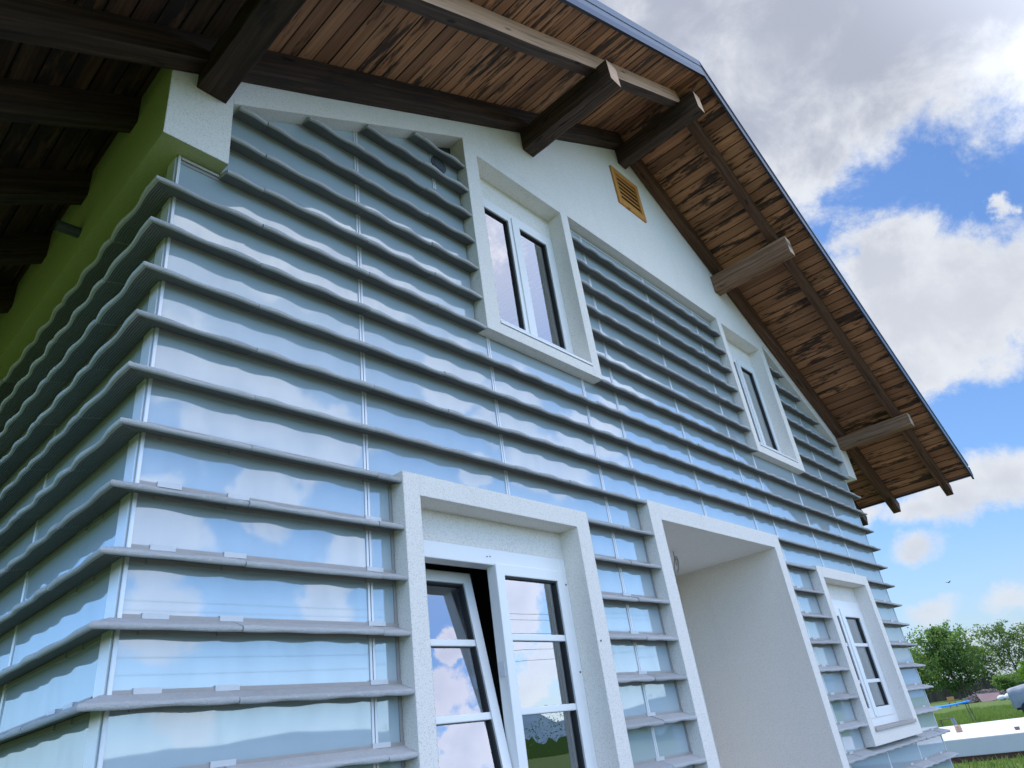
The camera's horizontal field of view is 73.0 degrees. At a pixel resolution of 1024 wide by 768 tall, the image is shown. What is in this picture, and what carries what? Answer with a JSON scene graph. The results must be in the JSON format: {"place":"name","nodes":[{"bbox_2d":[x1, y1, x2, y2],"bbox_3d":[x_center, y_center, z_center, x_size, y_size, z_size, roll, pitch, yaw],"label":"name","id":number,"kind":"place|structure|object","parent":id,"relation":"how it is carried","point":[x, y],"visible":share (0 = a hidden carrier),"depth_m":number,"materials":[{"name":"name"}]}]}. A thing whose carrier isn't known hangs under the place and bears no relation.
{"place":"outdoors","nodes":[
{"label":"outdoors","id":0,"kind":"place"},
{"bbox_2d":[0,0,973,767],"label":"house","id":1,"kind":"structure","parent":0,"point":[456,384],"depth_m":4.25,"materials":[{"name":"paint"}]},
{"bbox_2d":[423,539,597,767],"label":"window","id":2,"kind":"structure","parent":1,"relation":"in","point":[509,751],"depth_m":3.91,"materials":[{"name":"plastic"}]},
{"bbox_2d":[483,197,592,365],"bbox_3d":[0.107,-0.848,5.589,0.259,1.400,1.068,-29,-34,34],"label":"window","id":3,"kind":"structure","parent":1,"relation":"in","point":[513,229],"depth_m":5.74,"materials":[{"name":"plastic"}]},
{"bbox_2d":[731,355,798,462],"bbox_3d":[2.938,0.254,8.441,0.259,1.400,1.068,-29,-34,34],"label":"window","id":4,"kind":"structure","parent":1,"relation":"in","point":[766,435],"depth_m":8.63,"materials":[{"name":"plastic"}]},
{"bbox_2d":[831,599,916,730],"bbox_3d":[3.832,3.007,7.593,0.272,1.380,1.373,-29,-34,34],"label":"window","id":5,"kind":"structure","parent":1,"relation":"in","point":[875,690],"depth_m":7.73,"materials":[{"name":"plastic"}]},
{"bbox_2d":[598,0,1023,684],"label":"sky","id":6,"kind":"structure","parent":0,"point":[894,129],"materials":[{"name":"blue"}]},
{"bbox_2d":[951,718,956,725],"bbox_3d":[13.247,10.161,20.698,0.110,0.313,0.144,0,-29,-15],"label":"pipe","id":7,"kind":"object","parent":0,"point":[953,720],"visible":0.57,"depth_m":20.70,"materials":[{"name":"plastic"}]},
{"bbox_2d":[954,725,962,732],"bbox_3d":[12.388,9.564,19.211,0.176,0.180,0.176,-29,-34,34],"label":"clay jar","id":8,"kind":"object","parent":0,"point":[958,728],"visible":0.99,"depth_m":19.16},
{"bbox_2d":[930,684,1023,767],"bbox_3d":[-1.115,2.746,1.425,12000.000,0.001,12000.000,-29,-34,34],"label":"ground","id":9,"kind":"structure","parent":0,"point":[973,705],"depth_m":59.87,"materials":[{"name":"green plant"}]},
{"bbox_2d":[909,648,939,702],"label":"tree","id":10,"kind":"object","parent":9,"relation":"on","point":[929,689],"visible":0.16,"depth_m":104.47,"materials":[{"name":"green plant"}]},
{"bbox_2d":[905,619,995,699],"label":"tree","id":11,"kind":"object","parent":9,"relation":"on","point":[945,652],"visible":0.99,"depth_m":99.19,"materials":[{"name":"green plant"}]},
{"bbox_2d":[946,696,957,707],"bbox_3d":[41.254,29.811,64.909,0.600,0.902,0.536,-24,-32,27],"label":"chair","id":12,"kind":"object","parent":9,"relation":"on","point":[951,698],"visible":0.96,"depth_m":64.82,"materials":[{"name":"brown wood"}]},
{"bbox_2d":[935,700,976,721],"bbox_3d":[20.673,15.619,32.682,2.000,1.000,0.931,-27,-33,31],"label":"table","id":13,"kind":"object","parent":9,"relation":"on","point":[948,705],"visible":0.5,"depth_m":32.44,"materials":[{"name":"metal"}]},
{"bbox_2d":[926,672,1023,702],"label":"fence","id":14,"kind":"object","parent":9,"relation":"on","point":[935,696],"visible":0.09,"depth_m":106.01,"materials":[{"name":"brown wood"}]},
{"bbox_2d":[939,717,1023,763],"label":"platform","id":15,"kind":"structure","parent":9,"relation":"on","point":[989,739],"depth_m":16.54,"materials":[{"name":"white concrete"}]},
{"bbox_2d":[956,641,1007,678],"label":"tree","id":16,"kind":"object","parent":9,"relation":"on","point":[988,673],"visible":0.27,"depth_m":107.87,"materials":[{"name":"green plant"}]},
{"bbox_2d":[959,688,1006,704],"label":"wood pile","id":17,"kind":"object","parent":9,"relation":"on","point":[974,698],"visible":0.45,"depth_m":69.34,"materials":[{"name":"grey wood"}]},
{"bbox_2d":[969,619,1023,672],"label":"tree","id":18,"kind":"object","parent":9,"relation":"on","point":[999,629],"visible":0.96,"depth_m":103.95,"materials":[{"name":"green plant"}]},
{"bbox_2d":[986,669,1023,691],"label":"shrub","id":19,"kind":"object","parent":9,"relation":"on","point":[1006,682],"visible":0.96,"depth_m":87.68,"materials":[{"name":"green plant"}]},
{"bbox_2d":[1006,684,1023,711],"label":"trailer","id":20,"kind":"object","parent":9,"relation":"on","point":[1016,695],"visible":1,"depth_m":32.08,"materials":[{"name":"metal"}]},
{"bbox_2d":[1013,658,1023,682],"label":"shrub","id":21,"kind":"object","parent":9,"relation":"on","point":[1020,669],"visible":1,"depth_m":57.20,"materials":[{"name":"green plant"}]},
{"bbox_2d":[976,692,999,701],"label":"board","id":22,"kind":"object","parent":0,"point":[985,697],"visible":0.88,"depth_m":67.84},
{"bbox_2d":[997,695,1005,699],"bbox_3d":[44.919,28.748,63.444,0.799,0.476,0.560,-29,-34,34],"label":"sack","id":23,"kind":"object","parent":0,"point":[1000,697],"visible":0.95,"depth_m":63.32,"materials":[{"name":"white plastic"}]}
]}

